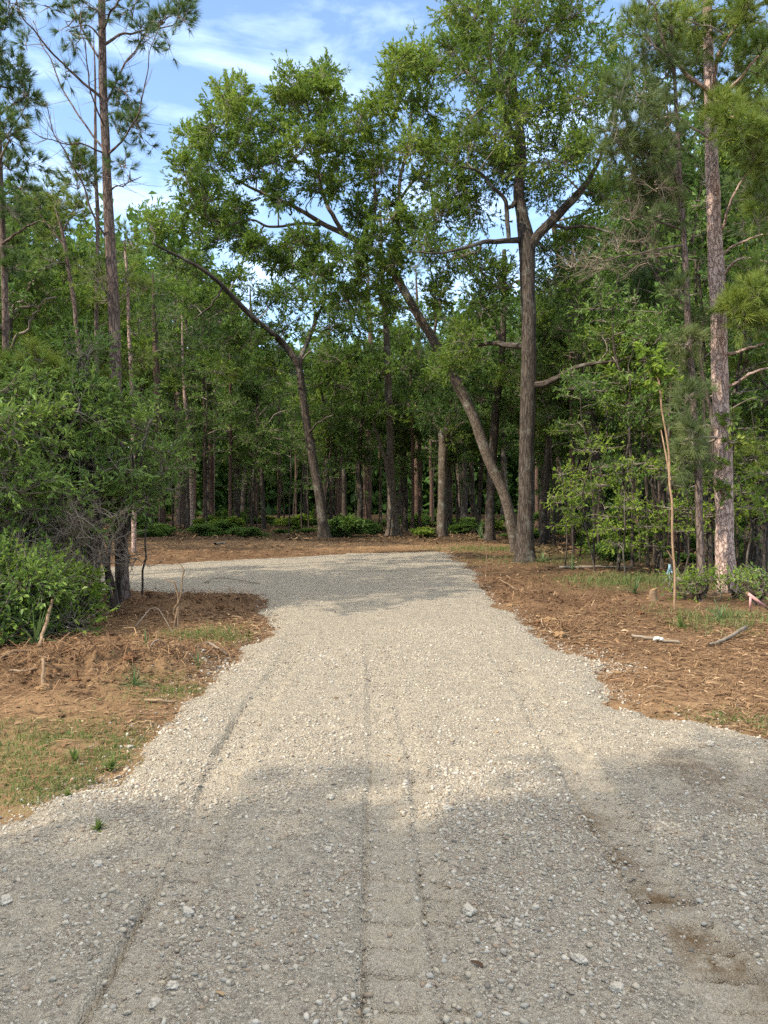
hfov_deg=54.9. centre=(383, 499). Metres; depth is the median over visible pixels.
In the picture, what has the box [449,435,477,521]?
forest sapling
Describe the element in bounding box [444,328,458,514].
forest pine
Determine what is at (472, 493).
forest oak
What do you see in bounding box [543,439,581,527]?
forest sapling
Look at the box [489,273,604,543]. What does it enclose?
forest oak
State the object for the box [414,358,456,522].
forest pine
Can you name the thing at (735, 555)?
undergrowth bush
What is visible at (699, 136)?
forest oak
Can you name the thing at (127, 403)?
shrub
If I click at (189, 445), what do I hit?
forest sapling
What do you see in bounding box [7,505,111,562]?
shrub
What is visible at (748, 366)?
forest sapling
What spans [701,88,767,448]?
forest pine
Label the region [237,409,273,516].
forest sapling
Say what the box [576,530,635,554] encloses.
undergrowth bush
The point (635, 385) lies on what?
sapling
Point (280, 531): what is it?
undergrowth bush
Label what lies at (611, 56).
oak tree
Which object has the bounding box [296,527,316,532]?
undergrowth bush
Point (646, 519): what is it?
sapling
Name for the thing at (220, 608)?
clod
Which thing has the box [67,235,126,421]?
forest pine
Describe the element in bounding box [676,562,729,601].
shrub
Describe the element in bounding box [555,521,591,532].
undergrowth bush
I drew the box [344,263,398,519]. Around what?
pine tree
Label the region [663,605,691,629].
palmetto
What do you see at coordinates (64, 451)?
thicket stem
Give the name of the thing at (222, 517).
undergrowth bush
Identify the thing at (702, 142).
forest pine
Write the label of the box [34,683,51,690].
clod
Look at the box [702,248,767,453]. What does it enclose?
forest sapling
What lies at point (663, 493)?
forest sapling
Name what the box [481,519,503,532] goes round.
undergrowth bush
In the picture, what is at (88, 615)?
branch
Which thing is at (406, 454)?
forest oak
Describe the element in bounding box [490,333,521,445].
forest pine
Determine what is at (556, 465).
forest sapling
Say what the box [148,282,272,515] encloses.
forest oak
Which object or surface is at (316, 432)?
forest oak
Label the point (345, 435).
forest oak
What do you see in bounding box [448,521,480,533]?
undergrowth bush
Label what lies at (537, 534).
undergrowth bush
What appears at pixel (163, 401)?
forest sapling
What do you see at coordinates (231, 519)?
undergrowth bush
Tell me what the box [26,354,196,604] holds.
shrub
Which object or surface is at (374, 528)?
undergrowth bush
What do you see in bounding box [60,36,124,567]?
pine tree
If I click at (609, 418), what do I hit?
forest sapling
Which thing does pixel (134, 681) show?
yucca
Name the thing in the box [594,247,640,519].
forest oak
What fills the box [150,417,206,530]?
forest sapling
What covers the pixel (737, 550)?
forest sapling
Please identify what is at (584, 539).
undergrowth bush
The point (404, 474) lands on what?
forest sapling
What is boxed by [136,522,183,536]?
undergrowth bush
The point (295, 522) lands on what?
undergrowth bush
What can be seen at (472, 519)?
undergrowth bush
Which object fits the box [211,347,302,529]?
forest oak
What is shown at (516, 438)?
forest oak
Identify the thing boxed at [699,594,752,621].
palmetto
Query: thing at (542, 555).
palmetto
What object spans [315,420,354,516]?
forest sapling
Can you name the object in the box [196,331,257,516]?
forest pine
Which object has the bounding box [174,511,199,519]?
undergrowth bush
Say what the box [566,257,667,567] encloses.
forest sapling
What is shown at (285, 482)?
forest sapling
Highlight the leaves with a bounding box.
[20,524,767,994]
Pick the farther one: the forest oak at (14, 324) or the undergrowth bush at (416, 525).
the undergrowth bush at (416, 525)
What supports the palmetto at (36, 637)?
on the ground at (733, 602)
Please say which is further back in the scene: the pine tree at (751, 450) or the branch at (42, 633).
the pine tree at (751, 450)
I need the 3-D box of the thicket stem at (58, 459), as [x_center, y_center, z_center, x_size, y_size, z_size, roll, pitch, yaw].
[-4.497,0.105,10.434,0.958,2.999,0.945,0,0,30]
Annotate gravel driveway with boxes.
[0,552,767,1023]
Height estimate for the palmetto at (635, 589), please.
0.357 m
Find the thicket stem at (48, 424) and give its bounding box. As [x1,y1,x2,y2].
[8,375,86,617]
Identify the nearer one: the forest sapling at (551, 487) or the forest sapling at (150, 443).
the forest sapling at (551, 487)
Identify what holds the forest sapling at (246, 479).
on the ground at (733, 602)
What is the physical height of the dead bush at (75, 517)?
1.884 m
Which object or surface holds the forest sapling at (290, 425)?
on the ground at (733, 602)
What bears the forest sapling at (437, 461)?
on the ground at (733, 602)
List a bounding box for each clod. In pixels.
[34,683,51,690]
[68,677,81,681]
[121,652,138,662]
[144,590,155,595]
[152,648,163,654]
[193,595,201,600]
[215,605,224,609]
[543,616,556,623]
[553,631,566,637]
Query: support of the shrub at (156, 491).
on the ground at (733, 602)
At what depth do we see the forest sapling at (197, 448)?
43.92 m
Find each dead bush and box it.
[0,481,110,560]
[13,526,109,624]
[36,491,165,616]
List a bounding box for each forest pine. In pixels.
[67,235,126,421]
[100,235,171,398]
[149,258,193,516]
[158,245,215,510]
[177,292,244,515]
[178,306,234,517]
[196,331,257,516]
[259,363,288,486]
[261,327,301,525]
[283,375,306,515]
[295,380,332,518]
[305,328,327,475]
[320,392,357,515]
[346,383,380,515]
[362,376,395,523]
[385,327,442,532]
[405,330,439,527]
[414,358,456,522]
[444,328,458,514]
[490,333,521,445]
[508,286,545,524]
[535,276,614,546]
[609,151,702,543]
[619,159,755,549]
[649,121,761,356]
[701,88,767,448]
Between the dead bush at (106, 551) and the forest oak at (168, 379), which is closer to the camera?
the dead bush at (106, 551)
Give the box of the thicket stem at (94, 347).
[50,309,132,599]
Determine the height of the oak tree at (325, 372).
13.677 m
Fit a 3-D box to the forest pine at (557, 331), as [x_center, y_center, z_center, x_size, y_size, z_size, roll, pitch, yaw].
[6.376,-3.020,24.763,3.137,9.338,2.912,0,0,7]
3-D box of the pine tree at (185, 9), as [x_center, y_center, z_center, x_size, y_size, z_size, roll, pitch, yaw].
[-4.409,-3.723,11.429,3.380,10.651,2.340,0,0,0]
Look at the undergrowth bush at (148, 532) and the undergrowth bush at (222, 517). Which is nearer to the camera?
the undergrowth bush at (148, 532)
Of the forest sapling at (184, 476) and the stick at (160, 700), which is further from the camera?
the forest sapling at (184, 476)
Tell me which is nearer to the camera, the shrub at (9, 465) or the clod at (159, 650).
the clod at (159, 650)
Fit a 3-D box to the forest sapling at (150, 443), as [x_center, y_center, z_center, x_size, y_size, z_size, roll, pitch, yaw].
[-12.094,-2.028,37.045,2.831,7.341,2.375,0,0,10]
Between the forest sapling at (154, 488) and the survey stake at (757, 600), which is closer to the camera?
the survey stake at (757, 600)
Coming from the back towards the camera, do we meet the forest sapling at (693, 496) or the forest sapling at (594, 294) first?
the forest sapling at (693, 496)
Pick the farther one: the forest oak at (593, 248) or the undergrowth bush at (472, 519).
the undergrowth bush at (472, 519)
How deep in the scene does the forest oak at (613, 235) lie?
27.58 m
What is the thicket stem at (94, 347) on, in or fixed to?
on the ground at (733, 602)
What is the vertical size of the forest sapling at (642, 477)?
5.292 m
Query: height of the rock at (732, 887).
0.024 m
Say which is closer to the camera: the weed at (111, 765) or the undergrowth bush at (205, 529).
the weed at (111, 765)
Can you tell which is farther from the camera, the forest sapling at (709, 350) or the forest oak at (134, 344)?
the forest oak at (134, 344)
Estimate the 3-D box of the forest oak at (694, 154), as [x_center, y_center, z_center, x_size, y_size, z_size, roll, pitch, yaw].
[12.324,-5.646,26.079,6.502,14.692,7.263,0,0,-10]
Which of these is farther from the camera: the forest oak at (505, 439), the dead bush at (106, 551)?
the forest oak at (505, 439)
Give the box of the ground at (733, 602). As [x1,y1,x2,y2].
[0,513,767,824]
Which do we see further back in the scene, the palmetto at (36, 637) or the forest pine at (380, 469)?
the forest pine at (380, 469)
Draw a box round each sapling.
[0,333,74,439]
[122,387,175,524]
[128,427,167,524]
[144,390,179,523]
[145,441,174,523]
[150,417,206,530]
[157,402,199,525]
[163,430,199,528]
[168,419,210,526]
[170,427,208,476]
[176,362,246,521]
[213,388,259,504]
[215,444,248,488]
[228,433,265,527]
[232,440,262,526]
[236,420,273,526]
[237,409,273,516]
[238,410,276,527]
[248,437,275,525]
[256,396,319,533]
[264,432,293,495]
[269,438,303,517]
[270,461,296,516]
[273,438,307,516]
[283,427,322,528]
[290,395,352,514]
[292,439,327,532]
[297,441,322,526]
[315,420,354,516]
[316,437,342,481]
[316,449,338,519]
[344,462,368,516]
[353,399,399,524]
[360,426,405,525]
[369,404,416,475]
[376,415,422,531]
[377,453,410,505]
[379,431,425,531]
[394,378,456,468]
[421,423,441,525]
[428,448,460,487]
[430,442,459,486]
[434,416,472,523]
[437,406,468,486]
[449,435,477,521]
[451,450,471,517]
[468,430,517,480]
[468,433,502,481]
[511,329,585,545]
[534,435,568,540]
[535,433,566,534]
[536,429,564,536]
[540,456,597,565]
[543,403,606,556]
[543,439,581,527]
[546,412,601,554]
[547,348,618,482]
[552,355,624,563]
[556,422,638,570]
[558,357,631,559]
[559,413,613,528]
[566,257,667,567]
[567,344,659,569]
[581,280,707,566]
[582,450,693,573]
[593,308,679,567]
[593,381,675,563]
[597,413,646,525]
[598,467,694,572]
[606,316,668,563]
[609,374,664,526]
[610,179,767,578]
[613,417,650,536]
[613,433,640,497]
[615,417,672,546]
[620,246,760,554]
[620,317,709,568]
[620,344,701,553]
[621,302,737,574]
[623,352,702,552]
[624,371,647,521]
[632,341,683,609]
[644,442,666,544]
[645,397,713,565]
[647,267,730,498]
[647,455,743,572]
[650,210,767,524]
[655,302,753,467]
[662,427,762,556]
[663,278,767,444]
[665,280,747,559]
[668,344,747,554]
[668,369,744,490]
[676,225,767,505]
[682,364,711,552]
[685,401,694,527]
[690,207,767,557]
[693,273,754,447]
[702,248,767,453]
[704,433,767,578]
[705,317,765,433]
[705,406,767,579]
[706,386,765,568]
[707,326,767,577]
[728,325,767,462]
[729,389,767,481]
[730,377,767,502]
[734,460,748,523]
[736,342,766,380]
[740,388,765,469]
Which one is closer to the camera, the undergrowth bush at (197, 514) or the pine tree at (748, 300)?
the pine tree at (748, 300)
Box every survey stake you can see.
[666,564,671,588]
[746,592,767,609]
[749,596,751,612]
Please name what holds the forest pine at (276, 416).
on the ground at (733, 602)
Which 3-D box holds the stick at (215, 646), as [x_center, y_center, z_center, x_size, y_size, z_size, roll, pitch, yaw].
[-1.787,1.511,7.591,0.524,0.107,0.039,0,0,36]
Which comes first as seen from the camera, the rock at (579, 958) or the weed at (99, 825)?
the rock at (579, 958)
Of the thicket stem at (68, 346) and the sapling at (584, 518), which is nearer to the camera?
the thicket stem at (68, 346)
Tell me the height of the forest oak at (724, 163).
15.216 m
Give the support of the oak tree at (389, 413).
on the ground at (733, 602)
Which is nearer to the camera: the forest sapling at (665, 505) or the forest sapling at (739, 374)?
the forest sapling at (739, 374)
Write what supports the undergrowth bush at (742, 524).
on the ground at (733, 602)
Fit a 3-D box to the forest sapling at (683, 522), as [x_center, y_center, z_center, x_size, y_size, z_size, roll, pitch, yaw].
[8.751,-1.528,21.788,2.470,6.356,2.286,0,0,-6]
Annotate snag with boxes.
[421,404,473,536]
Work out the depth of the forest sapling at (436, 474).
43.12 m
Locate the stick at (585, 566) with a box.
[559,565,629,568]
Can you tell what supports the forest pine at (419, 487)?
on the ground at (733, 602)
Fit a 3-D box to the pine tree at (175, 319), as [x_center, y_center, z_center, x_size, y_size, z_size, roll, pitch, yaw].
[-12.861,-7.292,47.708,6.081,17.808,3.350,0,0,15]
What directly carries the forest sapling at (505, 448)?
on the ground at (733, 602)
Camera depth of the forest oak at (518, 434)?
62.10 m
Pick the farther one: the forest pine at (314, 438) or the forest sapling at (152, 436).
the forest pine at (314, 438)
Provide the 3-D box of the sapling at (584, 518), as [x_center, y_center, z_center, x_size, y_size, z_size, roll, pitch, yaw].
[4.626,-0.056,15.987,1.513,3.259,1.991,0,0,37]
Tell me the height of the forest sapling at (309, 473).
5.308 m
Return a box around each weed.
[63,785,74,796]
[66,745,83,760]
[90,817,108,832]
[100,754,120,772]
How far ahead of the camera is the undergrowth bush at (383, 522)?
43.50 m
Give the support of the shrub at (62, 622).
on the ground at (733, 602)
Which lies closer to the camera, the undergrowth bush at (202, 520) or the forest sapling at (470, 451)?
the undergrowth bush at (202, 520)
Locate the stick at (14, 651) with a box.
[0,650,28,658]
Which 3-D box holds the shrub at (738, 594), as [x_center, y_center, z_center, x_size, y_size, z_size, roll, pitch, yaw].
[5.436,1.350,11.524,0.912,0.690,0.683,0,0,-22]
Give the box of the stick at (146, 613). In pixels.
[135,607,171,630]
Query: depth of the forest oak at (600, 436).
31.28 m
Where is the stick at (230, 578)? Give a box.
[205,577,259,583]
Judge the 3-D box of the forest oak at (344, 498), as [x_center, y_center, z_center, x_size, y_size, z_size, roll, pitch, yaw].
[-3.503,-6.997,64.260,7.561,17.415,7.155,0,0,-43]
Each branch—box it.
[37,599,53,647]
[78,599,103,626]
[631,634,679,642]
[708,625,747,645]
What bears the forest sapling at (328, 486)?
on the ground at (733, 602)
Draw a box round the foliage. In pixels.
[1,91,767,514]
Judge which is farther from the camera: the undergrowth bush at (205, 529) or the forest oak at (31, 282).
the undergrowth bush at (205, 529)
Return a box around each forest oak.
[0,167,122,550]
[0,216,99,341]
[0,221,85,359]
[0,235,132,546]
[0,248,107,365]
[0,275,59,351]
[30,224,164,411]
[83,270,167,522]
[85,227,191,515]
[122,316,174,515]
[123,377,173,512]
[124,239,242,526]
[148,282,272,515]
[149,387,218,463]
[176,315,294,519]
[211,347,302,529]
[214,352,297,517]
[236,328,287,512]
[275,319,351,513]
[279,331,362,495]
[295,352,369,518]
[306,339,407,532]
[313,319,367,515]
[342,335,400,517]
[356,323,444,531]
[374,347,428,523]
[374,361,436,509]
[393,357,452,513]
[401,327,490,529]
[431,322,500,517]
[431,324,483,515]
[443,334,516,532]
[462,336,518,515]
[465,318,520,518]
[479,306,543,511]
[480,298,578,539]
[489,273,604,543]
[489,310,579,530]
[495,287,562,529]
[519,308,622,525]
[535,262,632,530]
[552,128,707,532]
[561,309,625,462]
[563,183,665,532]
[568,137,751,538]
[591,246,629,520]
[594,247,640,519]
[629,77,767,281]
[646,143,767,471]
[668,60,767,382]
[687,112,762,383]
[735,420,749,525]
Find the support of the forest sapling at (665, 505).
on the ground at (733, 602)
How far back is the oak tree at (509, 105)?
18.64 m
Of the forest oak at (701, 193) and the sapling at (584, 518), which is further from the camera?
the forest oak at (701, 193)
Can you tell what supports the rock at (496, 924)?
on the gravel driveway
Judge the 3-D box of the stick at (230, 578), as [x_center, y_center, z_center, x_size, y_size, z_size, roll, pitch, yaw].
[-2.726,1.476,13.582,1.055,0.079,0.364,0,0,9]
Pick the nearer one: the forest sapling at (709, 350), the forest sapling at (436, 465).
the forest sapling at (709, 350)
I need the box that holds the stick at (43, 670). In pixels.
[41,657,44,683]
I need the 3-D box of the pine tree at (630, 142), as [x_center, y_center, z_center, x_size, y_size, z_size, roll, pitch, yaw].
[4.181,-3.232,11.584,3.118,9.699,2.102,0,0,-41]
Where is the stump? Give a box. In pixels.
[648,588,657,600]
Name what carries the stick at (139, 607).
on the ground at (733, 602)
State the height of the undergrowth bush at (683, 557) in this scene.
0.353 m
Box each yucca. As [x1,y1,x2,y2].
[115,661,155,689]
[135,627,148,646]
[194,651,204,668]
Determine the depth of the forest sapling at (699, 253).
13.77 m
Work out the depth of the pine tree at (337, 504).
47.62 m
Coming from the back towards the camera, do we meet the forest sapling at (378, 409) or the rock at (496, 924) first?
the forest sapling at (378, 409)
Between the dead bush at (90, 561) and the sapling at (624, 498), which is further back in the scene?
the sapling at (624, 498)
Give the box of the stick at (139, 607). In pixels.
[120,606,162,610]
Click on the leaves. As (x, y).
(644, 568)
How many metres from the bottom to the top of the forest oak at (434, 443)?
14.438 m
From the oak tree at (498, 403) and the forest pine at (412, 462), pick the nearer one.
the oak tree at (498, 403)
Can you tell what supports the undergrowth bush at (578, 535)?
on the ground at (733, 602)
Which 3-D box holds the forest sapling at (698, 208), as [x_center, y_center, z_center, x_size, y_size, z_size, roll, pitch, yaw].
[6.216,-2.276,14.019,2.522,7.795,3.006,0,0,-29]
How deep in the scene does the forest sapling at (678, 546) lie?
17.17 m
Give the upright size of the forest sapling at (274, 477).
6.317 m
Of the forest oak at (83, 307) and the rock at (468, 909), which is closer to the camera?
the rock at (468, 909)
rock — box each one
[0,893,12,905]
[92,860,103,866]
[148,997,161,1008]
[165,980,178,989]
[182,907,194,916]
[324,846,331,852]
[326,794,334,799]
[442,804,454,811]
[462,902,475,915]
[492,922,501,927]
[571,953,588,964]
[608,981,624,993]
[705,739,714,746]
[728,884,736,890]
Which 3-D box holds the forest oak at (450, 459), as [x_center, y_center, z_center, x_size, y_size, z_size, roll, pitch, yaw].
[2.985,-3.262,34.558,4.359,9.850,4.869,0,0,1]
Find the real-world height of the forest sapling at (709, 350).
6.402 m
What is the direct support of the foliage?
on the ground at (733, 602)
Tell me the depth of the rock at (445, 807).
3.61 m
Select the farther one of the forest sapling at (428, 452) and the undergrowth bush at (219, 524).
the forest sapling at (428, 452)
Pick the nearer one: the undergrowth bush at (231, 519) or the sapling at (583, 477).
the sapling at (583, 477)
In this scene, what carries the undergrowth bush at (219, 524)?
on the ground at (733, 602)
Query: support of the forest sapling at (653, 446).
on the ground at (733, 602)
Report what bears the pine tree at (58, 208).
on the ground at (733, 602)
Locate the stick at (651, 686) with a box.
[647,685,664,688]
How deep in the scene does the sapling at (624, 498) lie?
15.06 m
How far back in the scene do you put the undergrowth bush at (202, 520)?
37.13 m
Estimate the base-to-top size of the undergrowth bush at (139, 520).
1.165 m
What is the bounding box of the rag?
[653,636,663,640]
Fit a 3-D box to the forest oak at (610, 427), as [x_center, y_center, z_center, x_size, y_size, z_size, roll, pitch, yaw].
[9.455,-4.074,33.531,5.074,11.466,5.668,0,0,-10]
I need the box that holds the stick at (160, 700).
[144,698,174,703]
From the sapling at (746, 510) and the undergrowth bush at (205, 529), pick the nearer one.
the sapling at (746, 510)
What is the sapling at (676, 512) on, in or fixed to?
on the ground at (733, 602)
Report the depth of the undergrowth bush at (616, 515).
43.12 m
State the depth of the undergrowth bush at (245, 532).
30.43 m
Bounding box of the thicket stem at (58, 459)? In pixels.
[40,413,98,540]
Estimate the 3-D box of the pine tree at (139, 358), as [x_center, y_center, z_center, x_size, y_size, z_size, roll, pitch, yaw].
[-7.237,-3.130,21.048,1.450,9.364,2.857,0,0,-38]
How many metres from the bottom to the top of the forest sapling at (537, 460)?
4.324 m
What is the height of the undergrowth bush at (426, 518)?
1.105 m
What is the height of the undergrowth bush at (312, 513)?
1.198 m
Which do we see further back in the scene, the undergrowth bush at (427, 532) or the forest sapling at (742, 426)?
the undergrowth bush at (427, 532)
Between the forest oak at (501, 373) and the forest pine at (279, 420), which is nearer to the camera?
the forest oak at (501, 373)
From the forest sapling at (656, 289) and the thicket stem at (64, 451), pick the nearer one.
the thicket stem at (64, 451)
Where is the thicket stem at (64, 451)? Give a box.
[36,352,104,557]
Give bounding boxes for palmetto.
[8,605,55,644]
[475,523,483,538]
[536,550,548,561]
[567,554,576,569]
[615,575,649,593]
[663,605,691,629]
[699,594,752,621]
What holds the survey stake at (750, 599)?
on the ground at (733, 602)
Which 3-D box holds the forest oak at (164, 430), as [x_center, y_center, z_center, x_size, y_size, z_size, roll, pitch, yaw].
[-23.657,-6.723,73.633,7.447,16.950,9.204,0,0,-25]
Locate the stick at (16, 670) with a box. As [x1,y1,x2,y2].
[9,668,34,672]
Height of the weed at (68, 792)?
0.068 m
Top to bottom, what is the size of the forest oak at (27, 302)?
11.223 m
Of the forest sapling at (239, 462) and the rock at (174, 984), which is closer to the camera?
the rock at (174, 984)
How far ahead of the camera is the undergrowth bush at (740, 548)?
18.88 m
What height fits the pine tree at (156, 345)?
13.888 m
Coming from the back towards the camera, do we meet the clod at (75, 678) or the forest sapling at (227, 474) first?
the forest sapling at (227, 474)
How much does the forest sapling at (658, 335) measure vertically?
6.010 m
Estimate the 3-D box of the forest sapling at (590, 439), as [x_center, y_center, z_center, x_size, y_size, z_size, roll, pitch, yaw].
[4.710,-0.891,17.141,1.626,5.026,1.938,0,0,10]
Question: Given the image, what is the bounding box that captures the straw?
[0,540,767,791]
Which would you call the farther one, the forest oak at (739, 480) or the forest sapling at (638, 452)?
the forest oak at (739, 480)
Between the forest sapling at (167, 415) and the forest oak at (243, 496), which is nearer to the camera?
the forest sapling at (167, 415)
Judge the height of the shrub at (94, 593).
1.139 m
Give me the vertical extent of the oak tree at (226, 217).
15.746 m
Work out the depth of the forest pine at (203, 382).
39.65 m
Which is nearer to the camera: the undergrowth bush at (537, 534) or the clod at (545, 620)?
the clod at (545, 620)
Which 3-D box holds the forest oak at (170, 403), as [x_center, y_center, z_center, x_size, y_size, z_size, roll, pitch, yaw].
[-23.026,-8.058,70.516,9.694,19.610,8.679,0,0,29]
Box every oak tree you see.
[124,196,379,537]
[160,19,516,553]
[343,210,450,535]
[391,0,672,562]
[397,249,567,540]
[550,0,767,544]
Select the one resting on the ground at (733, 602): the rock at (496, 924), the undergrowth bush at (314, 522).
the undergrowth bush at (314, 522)
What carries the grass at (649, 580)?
on the ground at (733, 602)
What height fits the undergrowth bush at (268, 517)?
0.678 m
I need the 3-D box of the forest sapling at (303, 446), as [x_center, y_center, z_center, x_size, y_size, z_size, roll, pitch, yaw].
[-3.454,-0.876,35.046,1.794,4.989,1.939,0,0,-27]
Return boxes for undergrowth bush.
[106,515,144,532]
[131,529,165,536]
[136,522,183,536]
[143,516,170,521]
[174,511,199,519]
[184,523,226,535]
[190,514,218,525]
[202,520,247,534]
[208,515,245,533]
[215,509,233,516]
[217,516,227,520]
[223,526,271,537]
[232,511,249,521]
[243,517,259,523]
[257,515,276,523]
[266,520,275,525]
[273,529,291,533]
[274,513,312,530]
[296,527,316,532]
[304,517,317,525]
[305,509,314,517]
[315,513,369,536]
[353,521,385,533]
[357,518,384,533]
[377,518,385,525]
[398,514,427,527]
[399,514,423,529]
[408,512,436,526]
[410,526,435,537]
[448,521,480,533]
[452,517,467,523]
[462,516,483,526]
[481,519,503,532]
[507,531,539,537]
[534,510,564,522]
[551,530,568,535]
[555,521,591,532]
[575,521,641,546]
[576,528,587,543]
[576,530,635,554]
[585,520,642,538]
[586,541,644,561]
[605,513,617,522]
[663,552,714,562]
[681,528,743,549]
[682,540,695,548]
[705,551,742,560]
[735,517,746,528]
[735,543,743,554]
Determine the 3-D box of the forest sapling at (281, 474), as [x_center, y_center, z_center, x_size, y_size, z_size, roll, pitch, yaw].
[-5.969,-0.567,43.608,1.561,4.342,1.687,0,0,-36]
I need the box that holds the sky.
[0,0,767,456]
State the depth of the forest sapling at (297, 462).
37.18 m
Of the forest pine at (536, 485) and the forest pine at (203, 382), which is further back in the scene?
the forest pine at (536, 485)
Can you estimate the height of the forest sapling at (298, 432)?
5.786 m
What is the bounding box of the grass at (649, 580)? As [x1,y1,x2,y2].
[0,543,767,810]
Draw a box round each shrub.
[0,347,167,558]
[0,349,141,557]
[0,356,105,559]
[0,527,87,644]
[0,528,121,644]
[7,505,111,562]
[20,552,114,630]
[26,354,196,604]
[98,443,197,596]
[655,564,705,600]
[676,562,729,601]
[704,564,759,600]
[726,561,767,605]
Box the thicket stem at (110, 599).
[45,410,134,609]
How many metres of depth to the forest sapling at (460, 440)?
37.95 m
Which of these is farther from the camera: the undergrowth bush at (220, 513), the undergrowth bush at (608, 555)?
the undergrowth bush at (220, 513)
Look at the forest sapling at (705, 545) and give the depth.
20.50 m
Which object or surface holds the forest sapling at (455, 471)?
on the ground at (733, 602)
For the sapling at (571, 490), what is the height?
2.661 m
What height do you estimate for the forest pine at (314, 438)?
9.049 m
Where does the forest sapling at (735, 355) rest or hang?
on the ground at (733, 602)
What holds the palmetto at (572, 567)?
on the ground at (733, 602)
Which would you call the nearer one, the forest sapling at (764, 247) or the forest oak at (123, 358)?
the forest sapling at (764, 247)
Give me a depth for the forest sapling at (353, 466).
39.14 m
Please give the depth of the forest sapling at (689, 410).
18.80 m
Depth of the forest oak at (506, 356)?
28.81 m
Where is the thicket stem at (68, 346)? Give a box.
[34,312,124,558]
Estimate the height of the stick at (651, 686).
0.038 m
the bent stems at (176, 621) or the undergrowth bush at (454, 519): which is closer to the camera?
the bent stems at (176, 621)
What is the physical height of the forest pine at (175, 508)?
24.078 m
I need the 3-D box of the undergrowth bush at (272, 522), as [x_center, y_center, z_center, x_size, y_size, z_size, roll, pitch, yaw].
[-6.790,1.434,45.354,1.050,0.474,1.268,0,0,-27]
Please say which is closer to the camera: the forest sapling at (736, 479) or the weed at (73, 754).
the weed at (73, 754)
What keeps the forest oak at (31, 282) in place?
on the ground at (733, 602)
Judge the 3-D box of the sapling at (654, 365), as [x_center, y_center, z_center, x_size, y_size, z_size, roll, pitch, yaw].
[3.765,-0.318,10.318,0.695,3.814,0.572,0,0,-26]
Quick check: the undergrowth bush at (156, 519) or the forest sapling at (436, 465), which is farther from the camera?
the undergrowth bush at (156, 519)
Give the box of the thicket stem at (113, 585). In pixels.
[55,420,126,611]
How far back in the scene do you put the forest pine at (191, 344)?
61.83 m
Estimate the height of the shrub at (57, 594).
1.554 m
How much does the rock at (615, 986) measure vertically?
0.031 m
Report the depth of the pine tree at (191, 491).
40.83 m
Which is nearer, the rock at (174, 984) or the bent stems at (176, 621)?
the rock at (174, 984)
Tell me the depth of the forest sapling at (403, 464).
34.11 m
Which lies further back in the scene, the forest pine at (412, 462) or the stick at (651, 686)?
the forest pine at (412, 462)
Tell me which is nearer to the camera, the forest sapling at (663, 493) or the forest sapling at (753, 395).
the forest sapling at (753, 395)
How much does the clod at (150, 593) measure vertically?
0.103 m
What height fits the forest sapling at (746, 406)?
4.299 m
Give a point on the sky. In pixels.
(243, 34)
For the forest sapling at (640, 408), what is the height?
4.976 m
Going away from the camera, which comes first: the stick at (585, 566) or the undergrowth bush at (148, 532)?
the stick at (585, 566)
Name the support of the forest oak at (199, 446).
on the ground at (733, 602)
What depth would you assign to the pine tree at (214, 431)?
47.70 m
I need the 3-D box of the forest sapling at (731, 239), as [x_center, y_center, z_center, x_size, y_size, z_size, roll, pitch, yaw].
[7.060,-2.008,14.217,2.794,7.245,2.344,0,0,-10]
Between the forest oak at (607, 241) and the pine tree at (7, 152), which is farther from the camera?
the forest oak at (607, 241)
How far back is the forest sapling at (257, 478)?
42.01 m
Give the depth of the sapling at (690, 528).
14.18 m
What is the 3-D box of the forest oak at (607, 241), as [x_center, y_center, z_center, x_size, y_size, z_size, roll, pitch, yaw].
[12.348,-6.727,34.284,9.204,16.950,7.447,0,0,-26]
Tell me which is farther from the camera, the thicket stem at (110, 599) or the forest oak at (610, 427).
the forest oak at (610, 427)
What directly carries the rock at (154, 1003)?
on the gravel driveway
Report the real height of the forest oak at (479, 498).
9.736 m
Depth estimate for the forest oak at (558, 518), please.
38.84 m
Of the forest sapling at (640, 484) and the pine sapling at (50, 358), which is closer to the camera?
the pine sapling at (50, 358)
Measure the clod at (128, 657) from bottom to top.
0.097 m
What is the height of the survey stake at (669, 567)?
0.497 m
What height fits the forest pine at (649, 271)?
11.735 m
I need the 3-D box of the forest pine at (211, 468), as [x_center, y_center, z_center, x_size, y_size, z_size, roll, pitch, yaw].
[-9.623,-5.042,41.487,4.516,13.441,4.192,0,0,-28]
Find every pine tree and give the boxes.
[0,0,57,556]
[7,0,205,600]
[9,159,99,545]
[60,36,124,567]
[103,217,163,552]
[123,262,186,523]
[134,252,208,523]
[157,304,216,525]
[175,314,258,516]
[234,280,292,522]
[303,309,361,515]
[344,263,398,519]
[398,254,459,513]
[419,332,490,517]
[547,0,720,595]
[606,0,767,592]
[724,22,767,575]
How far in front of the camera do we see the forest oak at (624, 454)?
38.97 m
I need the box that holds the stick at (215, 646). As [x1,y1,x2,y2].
[195,642,227,654]
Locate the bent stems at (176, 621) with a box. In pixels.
[165,564,184,627]
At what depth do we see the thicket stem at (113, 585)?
9.98 m
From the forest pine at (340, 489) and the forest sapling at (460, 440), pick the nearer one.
the forest sapling at (460, 440)
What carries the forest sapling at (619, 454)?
on the ground at (733, 602)
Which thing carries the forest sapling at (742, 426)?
on the ground at (733, 602)
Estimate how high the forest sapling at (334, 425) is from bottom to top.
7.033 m
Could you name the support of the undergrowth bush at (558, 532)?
on the ground at (733, 602)
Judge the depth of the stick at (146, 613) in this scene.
8.92 m
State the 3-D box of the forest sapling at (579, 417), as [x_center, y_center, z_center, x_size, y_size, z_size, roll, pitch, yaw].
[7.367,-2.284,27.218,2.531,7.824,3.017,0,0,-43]
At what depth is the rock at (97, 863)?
3.06 m

